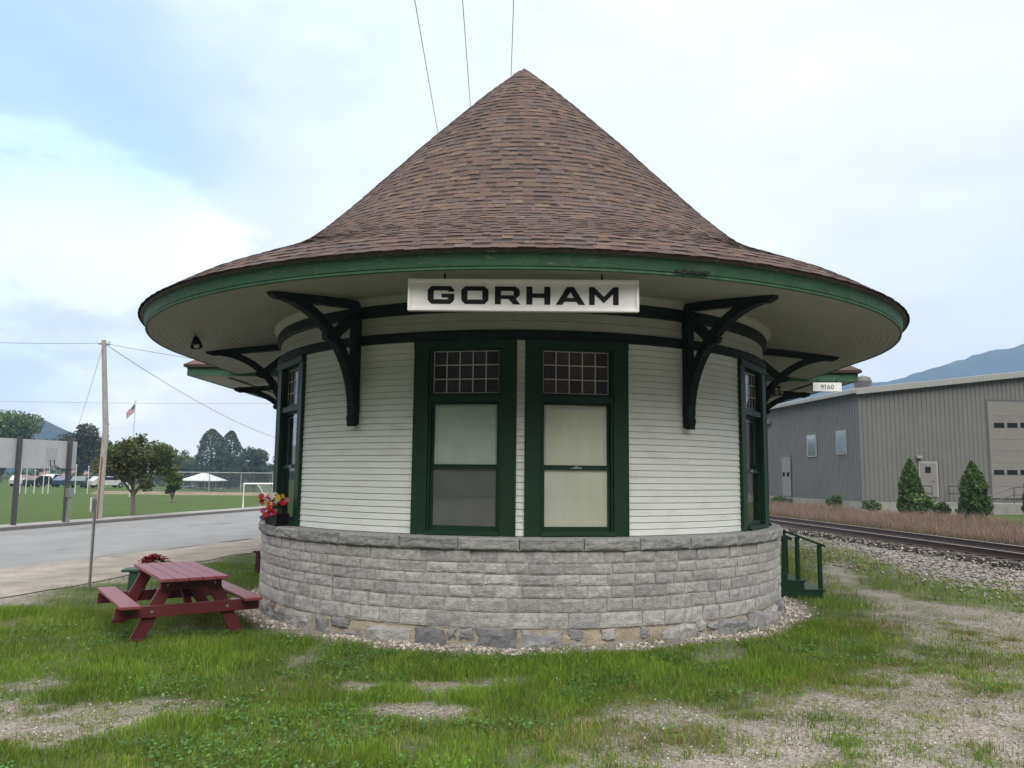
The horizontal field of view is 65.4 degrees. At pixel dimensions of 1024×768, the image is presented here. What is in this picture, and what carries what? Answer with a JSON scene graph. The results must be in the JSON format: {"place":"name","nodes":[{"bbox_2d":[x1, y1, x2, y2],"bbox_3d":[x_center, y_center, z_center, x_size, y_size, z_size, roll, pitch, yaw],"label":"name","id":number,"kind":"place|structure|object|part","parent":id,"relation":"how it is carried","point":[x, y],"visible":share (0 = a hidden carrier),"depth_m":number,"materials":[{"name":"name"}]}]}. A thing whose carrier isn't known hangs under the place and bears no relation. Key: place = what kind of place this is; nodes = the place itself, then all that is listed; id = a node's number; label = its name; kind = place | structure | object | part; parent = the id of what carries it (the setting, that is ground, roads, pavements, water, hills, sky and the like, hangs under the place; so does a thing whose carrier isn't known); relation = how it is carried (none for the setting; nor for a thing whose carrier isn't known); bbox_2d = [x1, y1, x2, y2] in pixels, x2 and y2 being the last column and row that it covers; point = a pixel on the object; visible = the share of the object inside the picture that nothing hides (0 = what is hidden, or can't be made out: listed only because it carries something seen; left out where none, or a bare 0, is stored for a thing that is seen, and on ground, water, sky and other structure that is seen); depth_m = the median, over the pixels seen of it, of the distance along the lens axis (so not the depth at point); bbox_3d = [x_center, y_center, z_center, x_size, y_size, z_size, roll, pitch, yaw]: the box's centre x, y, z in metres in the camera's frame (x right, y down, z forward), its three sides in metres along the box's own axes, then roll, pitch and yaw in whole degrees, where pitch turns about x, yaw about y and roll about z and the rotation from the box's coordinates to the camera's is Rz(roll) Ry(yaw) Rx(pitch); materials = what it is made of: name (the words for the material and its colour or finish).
{"place":"outdoors","nodes":[
{"label":"outdoors","id":0,"kind":"place"},
{"bbox_2d":[0,506,265,526],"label":"sidewalk","id":1,"kind":"structure","parent":0,"point":[33,523],"depth_m":33.82,"materials":[{"name":"concrete"}]},
{"bbox_2d":[0,436,76,524],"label":"billboard","id":2,"kind":"object","parent":1,"relation":"on","point":[18,453],"visible":0.92,"depth_m":29.11,"materials":[{"name":"metal"}]},
{"bbox_2d":[96,340,109,518],"bbox_3d":[-16.865,1.922,32.662,0.648,7.542,0.301,1,-7,1],"label":"utility pole","id":3,"kind":"object","parent":1,"relation":"on","point":[102,465],"visible":0.9,"depth_m":32.57,"materials":[{"name":"wood"}]},
{"bbox_2d":[38,343,89,343],"bbox_3d":[-21.510,-1.788,30.855,10.156,0.444,0.014,4,-7,-26],"label":"overhead wire","id":4,"kind":"object","parent":3,"relation":"attached to","point":[63,343],"visible":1,"depth_m":32.45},
{"bbox_2d":[73,350,101,438],"bbox_3d":[-23.401,1.085,43.629,0.014,3.252,25.113,5,-8,-31],"label":"overhead wire","id":5,"kind":"object","parent":3,"relation":"attached to","point":[89,390],"visible":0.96,"depth_m":39.63,"materials":[{"name":"grey metal"}]},
{"bbox_2d":[110,344,186,357],"bbox_3d":[-14.140,-1.242,43.804,0.016,1.637,22.099,-1,-7,15],"label":"overhead wire","id":6,"kind":"object","parent":3,"relation":"attached to","point":[148,351],"visible":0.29,"depth_m":35.43,"materials":[{"name":"grey metal"}]},
{"bbox_2d":[107,345,272,436],"bbox_3d":[-18.076,1.650,51.059,0.022,2.568,36.525,1,-7,-3],"label":"overhead wire","id":7,"kind":"object","parent":3,"relation":"attached to","point":[180,391],"visible":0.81,"depth_m":41.97,"materials":[{"name":"grey metal"}]},
{"bbox_2d":[0,510,266,568],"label":"road","id":8,"kind":"structure","parent":0,"point":[23,547],"depth_m":24.65,"materials":[{"name":"grey asphalt"}]},
{"bbox_2d":[4,416,271,475],"bbox_3d":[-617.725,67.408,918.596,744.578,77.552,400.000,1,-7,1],"label":"hill","id":9,"kind":"structure","parent":0,"point":[49,431],"depth_m":890.98,"materials":[{"name":"plant"}]},
{"bbox_2d":[9,401,271,403],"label":"overhead wire","id":10,"kind":"object","parent":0,"point":[182,403],"visible":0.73,"depth_m":74.13,"materials":[{"name":"grey metal"}]},
{"bbox_2d":[90,491,271,495],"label":"earth bank","id":11,"kind":"structure","parent":0,"point":[189,493],"depth_m":73.86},
{"bbox_2d":[414,0,437,131],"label":"overhead wire","id":12,"kind":"object","parent":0,"point":[425,63],"depth_m":16.67,"materials":[{"name":"grey metal"}]},
{"bbox_2d":[462,0,470,106],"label":"overhead wire","id":13,"kind":"object","parent":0,"point":[466,51],"depth_m":16.24,"materials":[{"name":"grey metal"}]},
{"bbox_2d":[0,547,1023,767],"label":"grass","id":14,"kind":"structure","parent":0,"point":[231,652],"depth_m":7.64,"materials":[{"name":"green plant"}]},
{"bbox_2d":[0,475,1023,767],"bbox_3d":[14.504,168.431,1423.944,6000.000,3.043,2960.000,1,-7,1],"label":"ground","id":15,"kind":"structure","parent":0,"point":[36,505],"depth_m":7.50,"materials":[{"name":"green plant"}]},
{"bbox_2d":[9,475,33,486],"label":"parked car","id":16,"kind":"object","parent":15,"relation":"on","point":[11,481],"visible":0.4,"depth_m":103.89,"materials":[{"name":"paint"}]},
{"bbox_2d":[0,409,44,481],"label":"deciduous tree","id":17,"kind":"object","parent":15,"relation":"on","point":[13,425],"visible":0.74,"depth_m":145.14,"materials":[{"name":"green plant"}]},
{"bbox_2d":[22,469,27,493],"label":"flag","id":18,"kind":"object","parent":15,"relation":"on","point":[24,475],"visible":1,"depth_m":71.48,"materials":[{"name":"fabric"}]},
{"bbox_2d":[30,470,35,493],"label":"flag","id":19,"kind":"object","parent":15,"relation":"on","point":[33,476],"visible":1,"depth_m":71.37,"materials":[{"name":"fabric"}]},
{"bbox_2d":[22,475,54,486],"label":"parked car","id":20,"kind":"object","parent":15,"relation":"on","point":[38,481],"visible":0.57,"depth_m":102.39,"materials":[{"name":"paint"}]},
{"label":"window","id":21,"kind":"part","parent":20,"relation":"part of","materials":[{"name":"black glass"}]},
{"bbox_2d":[39,468,44,493],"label":"flag","id":22,"kind":"object","parent":15,"relation":"on","point":[41,473],"visible":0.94,"depth_m":71.32,"materials":[{"name":"fabric"}]},
{"bbox_2d":[44,469,49,493],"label":"flag","id":23,"kind":"object","parent":15,"relation":"on","point":[47,471],"visible":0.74,"depth_m":72.14,"materials":[{"name":"fabric"}]},
{"bbox_2d":[36,437,59,471],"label":"deciduous tree","id":24,"kind":"object","parent":15,"relation":"on","point":[45,468],"visible":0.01,"depth_m":198.35,"materials":[{"name":"green plant"}]},
{"bbox_2d":[42,474,63,485],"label":"parked car","id":25,"kind":"object","parent":15,"relation":"on","point":[53,476],"visible":0.06,"depth_m":110.47,"materials":[{"name":"paint"}]},
{"bbox_2d":[52,476,83,486],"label":"parked car","id":26,"kind":"object","parent":15,"relation":"on","point":[57,481],"visible":0.34,"depth_m":102.77,"materials":[{"name":"paint"}]},
{"bbox_2d":[71,464,76,493],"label":"flag","id":27,"kind":"object","parent":15,"relation":"on","point":[73,471],"visible":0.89,"depth_m":72.42,"materials":[{"name":"fabric"}]},
{"bbox_2d":[70,476,92,487],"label":"parked car","id":28,"kind":"object","parent":15,"relation":"on","point":[81,481],"visible":0.7,"depth_m":99.98,"materials":[{"name":"paint"}]},
{"bbox_2d":[53,422,111,475],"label":"deciduous tree","id":29,"kind":"object","parent":15,"relation":"on","point":[87,441],"visible":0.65,"depth_m":153.55,"materials":[{"name":"green plant"}]},
{"bbox_2d":[84,466,89,493],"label":"flag","id":30,"kind":"object","parent":15,"relation":"on","point":[86,472],"visible":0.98,"depth_m":72.26,"materials":[{"name":"fabric"}]},
{"bbox_2d":[87,497,96,590],"bbox_3d":[-7.197,2.736,13.634,0.078,1.588,0.160,2,-7,-11],"label":"sign post","id":31,"kind":"object","parent":15,"relation":"on","point":[93,504],"visible":1,"depth_m":13.64,"materials":[{"name":"metal"}]},
{"bbox_2d":[91,435,114,476],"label":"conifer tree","id":32,"kind":"object","parent":15,"relation":"on","point":[96,474],"visible":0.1,"depth_m":214.53,"materials":[{"name":"green plant"}]},
{"bbox_2d":[87,476,127,487],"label":"parked car","id":33,"kind":"object","parent":15,"relation":"on","point":[93,482],"visible":0.74,"depth_m":101.02,"materials":[{"name":"paint"}]},
{"bbox_2d":[86,441,150,472],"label":"deciduous tree","id":34,"kind":"object","parent":15,"relation":"on","point":[98,462],"visible":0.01,"depth_m":186.65,"materials":[{"name":"green plant"}]},
{"bbox_2d":[0,508,260,530],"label":"kerb","id":35,"kind":"structure","parent":15,"relation":"on","point":[104,521],"depth_m":32.12,"materials":[{"name":"grey concrete"}]},
{"bbox_2d":[0,536,261,597],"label":"gravel shoulder","id":36,"kind":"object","parent":15,"relation":"on","point":[31,578],"visible":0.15,"depth_m":16.66},
{"bbox_2d":[126,400,136,496],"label":"flag","id":37,"kind":"object","parent":15,"relation":"on","point":[131,410],"visible":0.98,"depth_m":66.39,"materials":[{"name":"fabric"}]},
{"bbox_2d":[121,567,145,590],"bbox_3d":[-6.033,3.299,13.400,0.920,0.400,0.400,2,-7,-11],"label":"planter stand","id":38,"kind":"object","parent":15,"relation":"on","point":[133,574],"visible":0.26,"depth_m":13.18,"materials":[{"name":"green paint"}]},
{"bbox_2d":[137,553,171,563],"bbox_3d":[-6.003,2.984,13.418,0.554,0.249,0.546,1,-7,1],"label":"flower bowl","id":39,"kind":"object","parent":38,"relation":"on","point":[150,558],"visible":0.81,"depth_m":13.37,"materials":[{"name":"red plant"}]},
{"bbox_2d":[90,433,180,515],"bbox_3d":[-16.678,4.108,35.748,3.467,3.925,3.501,1,-7,-5],"label":"crabapple tree","id":40,"kind":"object","parent":15,"relation":"on","point":[124,464],"visible":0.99,"depth_m":35.30,"materials":[{"name":"green plant"}]},
{"bbox_2d":[2,465,273,487],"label":"distant wood","id":41,"kind":"object","parent":15,"relation":"on","point":[30,473],"visible":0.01,"depth_m":243.12,"materials":[{"name":"green plant"}]},
{"bbox_2d":[150,446,177,485],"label":"deciduous tree","id":42,"kind":"object","parent":15,"relation":"on","point":[156,478],"visible":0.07,"depth_m":221.59,"materials":[{"name":"green plant"}]},
{"bbox_2d":[163,472,183,502],"bbox_3d":[-22.850,6.889,53.811,1.254,2.408,1.200,1,-7,-7],"label":"tree","id":43,"kind":"object","parent":15,"relation":"on","point":[174,486],"visible":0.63,"depth_m":53.62,"materials":[{"name":"green plant"}]},
{"bbox_2d":[97,561,262,641],"bbox_3d":[-4.369,2.817,10.400,1.680,0.787,1.920,5,-8,-34],"label":"picnic table","id":44,"kind":"object","parent":15,"relation":"on","point":[188,580],"visible":0.97,"depth_m":10.00,"materials":[{"name":"red wood"}]},
{"bbox_2d":[173,450,197,485],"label":"deciduous tree","id":45,"kind":"object","parent":15,"relation":"on","point":[186,463],"visible":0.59,"depth_m":231.57,"materials":[{"name":"green plant"}]},
{"bbox_2d":[182,473,227,491],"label":"park pavilion","id":46,"kind":"structure","parent":15,"relation":"on","point":[200,478],"depth_m":197.58,"materials":[{"name":"white metal"}]},
{"bbox_2d":[145,471,273,492],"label":"chain link fence","id":47,"kind":"object","parent":15,"relation":"on","point":[240,483],"visible":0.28,"depth_m":75.67,"materials":[{"name":"metal"}]},
{"bbox_2d":[191,428,230,487],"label":"pine tree","id":48,"kind":"object","parent":15,"relation":"on","point":[202,459],"visible":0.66,"depth_m":221.00,"materials":[{"name":"green plant"}]},
{"bbox_2d":[205,456,252,488],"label":"deciduous tree","id":49,"kind":"object","parent":15,"relation":"on","point":[234,466],"visible":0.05,"depth_m":255.99,"materials":[{"name":"green plant"}]},
{"bbox_2d":[215,430,244,488],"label":"pine tree","id":50,"kind":"object","parent":15,"relation":"on","point":[231,436],"visible":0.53,"depth_m":227.92,"materials":[{"name":"green plant"}]},
{"bbox_2d":[239,446,273,491],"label":"deciduous tree","id":51,"kind":"object","parent":15,"relation":"on","point":[258,459],"visible":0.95,"depth_m":210.58,"materials":[{"name":"green plant"}]},
{"bbox_2d":[253,549,260,572],"bbox_3d":[-4.539,3.647,16.424,1.500,0.435,0.376,1,-7,-3],"label":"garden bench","id":52,"kind":"object","parent":15,"relation":"on","point":[257,561],"visible":0.34,"depth_m":16.22,"materials":[{"name":"red wood"}]},
{"bbox_2d":[242,483,272,507],"bbox_3d":[-13.915,6.580,46.932,0.100,1.496,4.504,-4,-8,36],"label":"soccer goal","id":53,"kind":"object","parent":15,"relation":"on","point":[244,484],"visible":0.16,"depth_m":45.91,"materials":[{"name":"white metal"}]},
{"bbox_2d":[23,620,955,728],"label":"clover flowers","id":54,"kind":"object","parent":15,"relation":"on","point":[414,649],"visible":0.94,"depth_m":8.48,"materials":[{"name":"plant"}]},
{"bbox_2d":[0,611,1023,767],"bbox_3d":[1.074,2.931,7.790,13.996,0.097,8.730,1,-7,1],"label":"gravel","id":55,"kind":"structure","parent":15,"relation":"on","point":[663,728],"depth_m":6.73,"materials":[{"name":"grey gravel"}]},
{"bbox_2d":[137,69,909,648],"bbox_3d":[0.235,-0.273,20.657,14.320,9.654,25.421,1,-7,1],"label":"train station","id":56,"kind":"object","parent":15,"relation":"on","point":[517,479],"visible":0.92,"depth_m":10.14,"materials":[{"name":"stone"}]},
{"bbox_2d":[190,336,202,348],"bbox_3d":[-5.003,-0.686,12.639,0.218,0.266,0.218,1,-7,1],"label":"flood lamp","id":57,"kind":"object","parent":56,"relation":"attached to","point":[196,343],"visible":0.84,"depth_m":12.59,"materials":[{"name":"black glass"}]},
{"bbox_2d":[258,492,288,525],"bbox_3d":[-3.435,1.810,11.550,0.334,0.485,0.723,5,-8,-32],"label":"flower box","id":58,"kind":"object","parent":56,"relation":"on","point":[275,514],"visible":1,"depth_m":11.39,"materials":[{"name":"red plant"}]},
{"bbox_2d":[273,366,278,487],"bbox_3d":[-3.763,0.996,13.179,0.265,2.428,1.329,2,-7,-10],"label":"window","id":59,"kind":"structure","parent":56,"relation":"in","point":[277,366],"depth_m":12.54,"materials":[{"name":"green paint"}]},
{"bbox_2d":[273,355,306,525],"bbox_3d":[-3.270,0.851,11.882,0.265,2.428,1.329,5,-8,-31],"label":"window","id":60,"kind":"structure","parent":56,"relation":"in","point":[290,421],"depth_m":12.01,"materials":[{"name":"green paint"}]},
{"bbox_2d":[410,339,516,536],"bbox_3d":[-0.591,0.664,10.020,1.329,2.428,0.265,-1,-7,11],"label":"window","id":61,"kind":"structure","parent":56,"relation":"in","point":[463,473],"depth_m":10.01,"materials":[{"name":"green paint"}]},
{"bbox_2d":[407,273,638,312],"bbox_3d":[0.119,-0.984,8.406,2.430,0.450,0.065,1,-7,1],"label":"station sign","id":62,"kind":"object","parent":56,"relation":"hanging from","point":[529,295],"visible":0.99,"depth_m":8.38,"materials":[{"name":"white paint"}]},
{"bbox_2d":[524,339,629,536],"bbox_3d":[0.804,0.677,10.005,1.329,2.428,0.265,2,-7,-9],"label":"window","id":63,"kind":"structure","parent":56,"relation":"in","point":[576,438],"depth_m":9.99,"materials":[{"name":"green paint"}]},
{"bbox_2d":[737,358,768,530],"bbox_3d":[3.520,0.914,11.806,0.265,2.428,1.329,-4,-8,32],"label":"window","id":64,"kind":"structure","parent":56,"relation":"in","point":[753,467],"depth_m":11.96,"materials":[{"name":"green paint"}]},
{"bbox_2d":[765,370,771,525],"bbox_3d":[4.040,1.068,13.091,0.265,2.428,1.329,-1,-7,12],"label":"window","id":65,"kind":"structure","parent":56,"relation":"in","point":[770,524],"depth_m":12.43,"materials":[{"name":"green paint"}]},
{"bbox_2d":[774,386,782,394],"bbox_3d":[5.952,0.146,17.782,0.205,0.190,0.114,1,-7,1],"label":"flood lamp","id":66,"kind":"object","parent":56,"relation":"attached to","point":[776,392],"visible":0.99,"depth_m":17.75,"materials":[{"name":"grey metal"}]},
{"bbox_2d":[813,379,841,391],"bbox_3d":[6.609,0.026,16.719,0.600,0.260,0.029,1,-7,1],"label":"number board","id":67,"kind":"object","parent":56,"relation":"hanging from","point":[833,387],"visible":1,"depth_m":16.70,"materials":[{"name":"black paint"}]},
{"bbox_2d":[232,585,818,657],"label":"gravel border","id":68,"kind":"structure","parent":15,"relation":"on","point":[788,605],"depth_m":9.83,"materials":[{"name":"gravel"}]},
{"bbox_2d":[772,496,787,503],"bbox_3d":[18.579,8.213,55.300,1.182,0.981,1.242,2,-7,-10],"label":"leafy bush","id":69,"kind":"object","parent":15,"relation":"on","point":[781,498],"visible":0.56,"depth_m":55.09,"materials":[{"name":"green plant"}]},
{"bbox_2d":[780,530,825,597],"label":"wooden steps","id":70,"kind":"structure","parent":15,"relation":"on","point":[793,586],"depth_m":13.69,"materials":[{"name":"green paint"}]},
{"bbox_2d":[825,495,842,507],"bbox_3d":[19.060,7.136,47.233,1.023,1.278,1.085,-1,-7,14],"label":"leafy bush","id":71,"kind":"object","parent":15,"relation":"on","point":[836,499],"visible":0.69,"depth_m":46.92,"materials":[{"name":"green plant"}]},
{"bbox_2d":[861,499,882,511],"bbox_3d":[20.828,7.159,46.145,1.106,1.018,1.033,-4,-8,33],"label":"leafy bush","id":72,"kind":"object","parent":15,"relation":"on","point":[871,505],"visible":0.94,"depth_m":46.01,"materials":[{"name":"green plant"}]},
{"bbox_2d":[767,371,1023,514],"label":"warehouse","id":73,"kind":"structure","parent":15,"relation":"on","point":[864,439],"depth_m":50.44,"materials":[{"name":"metal"}]},
{"bbox_2d":[782,457,790,495],"bbox_3d":[20.506,6.909,59.578,0.032,2.874,1.401,1,-7,-6],"label":"door","id":74,"kind":"structure","parent":73,"relation":"in","point":[786,471],"depth_m":59.54,"materials":[{"name":"grey paint"}]},
{"bbox_2d":[806,434,816,456],"bbox_3d":[20.965,4.315,55.782,0.043,1.548,1.405,1,-7,-6],"label":"window","id":75,"kind":"structure","parent":73,"relation":"in","point":[811,439],"depth_m":55.71,"materials":[{"name":"glass"}]},
{"bbox_2d":[836,430,846,454],"bbox_3d":[21.376,3.790,51.780,0.043,1.550,1.295,1,-7,-6],"label":"window","id":76,"kind":"structure","parent":73,"relation":"in","point":[841,439],"depth_m":51.72,"materials":[{"name":"glass"}]},
{"bbox_2d":[920,463,937,496],"bbox_3d":[25.999,5.982,49.676,1.039,2.056,0.110,1,-7,-6],"label":"door","id":77,"kind":"structure","parent":73,"relation":"in","point":[928,470],"depth_m":49.73,"materials":[{"name":"grey paint"}]},
{"bbox_2d":[987,401,1023,497],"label":"garage door","id":78,"kind":"structure","parent":73,"relation":"in","point":[1005,419],"depth_m":50.52,"materials":[{"name":"grey paint"}]},
{"bbox_2d":[779,528,1023,605],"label":"ballast","id":79,"kind":"structure","parent":15,"relation":"on","point":[988,577],"depth_m":18.76,"materials":[{"name":"gravel"}]},
{"bbox_2d":[769,515,1023,569],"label":"railway track","id":80,"kind":"structure","parent":79,"relation":"on","point":[996,551],"depth_m":23.50,"materials":[{"name":"brown metal"}]},
{"bbox_2d":[896,458,926,514],"bbox_3d":[20.185,5.357,40.380,1.445,3.259,1.484,0,-7,5],"label":"evergreen shrub","id":81,"kind":"object","parent":15,"relation":"on","point":[910,480],"visible":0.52,"depth_m":40.16,"materials":[{"name":"green plant"}]},
{"bbox_2d":[903,492,934,513],"bbox_3d":[20.061,6.099,39.265,1.463,1.527,1.495,3,-7,-23],"label":"leafy bush","id":82,"kind":"object","parent":15,"relation":"on","point":[922,502],"visible":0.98,"depth_m":38.88,"materials":[{"name":"green plant"}]},
{"bbox_2d":[929,502,951,516],"bbox_3d":[21.680,6.455,40.214,0.878,1.072,0.906,3,-7,-18],"label":"leafy bush","id":83,"kind":"object","parent":15,"relation":"on","point":[943,507],"visible":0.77,"depth_m":40.09,"materials":[{"name":"green plant"}]},
{"bbox_2d":[955,460,994,519],"bbox_3d":[22.753,5.322,39.354,1.656,3.146,1.527,4,-7,-28],"label":"evergreen shrub","id":84,"kind":"object","parent":15,"relation":"on","point":[974,497],"visible":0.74,"depth_m":38.98,"materials":[{"name":"green plant"}]},
{"bbox_2d":[1020,484,1023,511],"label":"evergreen shrub","id":85,"kind":"object","parent":15,"relation":"on","point":[1022,507],"visible":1,"depth_m":40.44,"materials":[{"name":"green plant"}]},
{"bbox_2d":[0,0,1023,464],"label":"sky","id":86,"kind":"structure","parent":0,"point":[147,147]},
{"bbox_2d":[511,0,513,72],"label":"overhead wire","id":87,"kind":"object","parent":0,"point":[512,37],"depth_m":15.67,"materials":[{"name":"grey metal"}]},
{"bbox_2d":[769,499,1023,545],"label":"purple grass","id":88,"kind":"structure","parent":0,"point":[961,526],"depth_m":30.59,"materials":[{"name":"plant"}]},
{"bbox_2d":[780,344,1023,403],"bbox_3d":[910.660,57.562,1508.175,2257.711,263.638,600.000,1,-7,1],"label":"hill","id":89,"kind":"structure","parent":0,"point":[997,361],"depth_m":1455.39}
]}

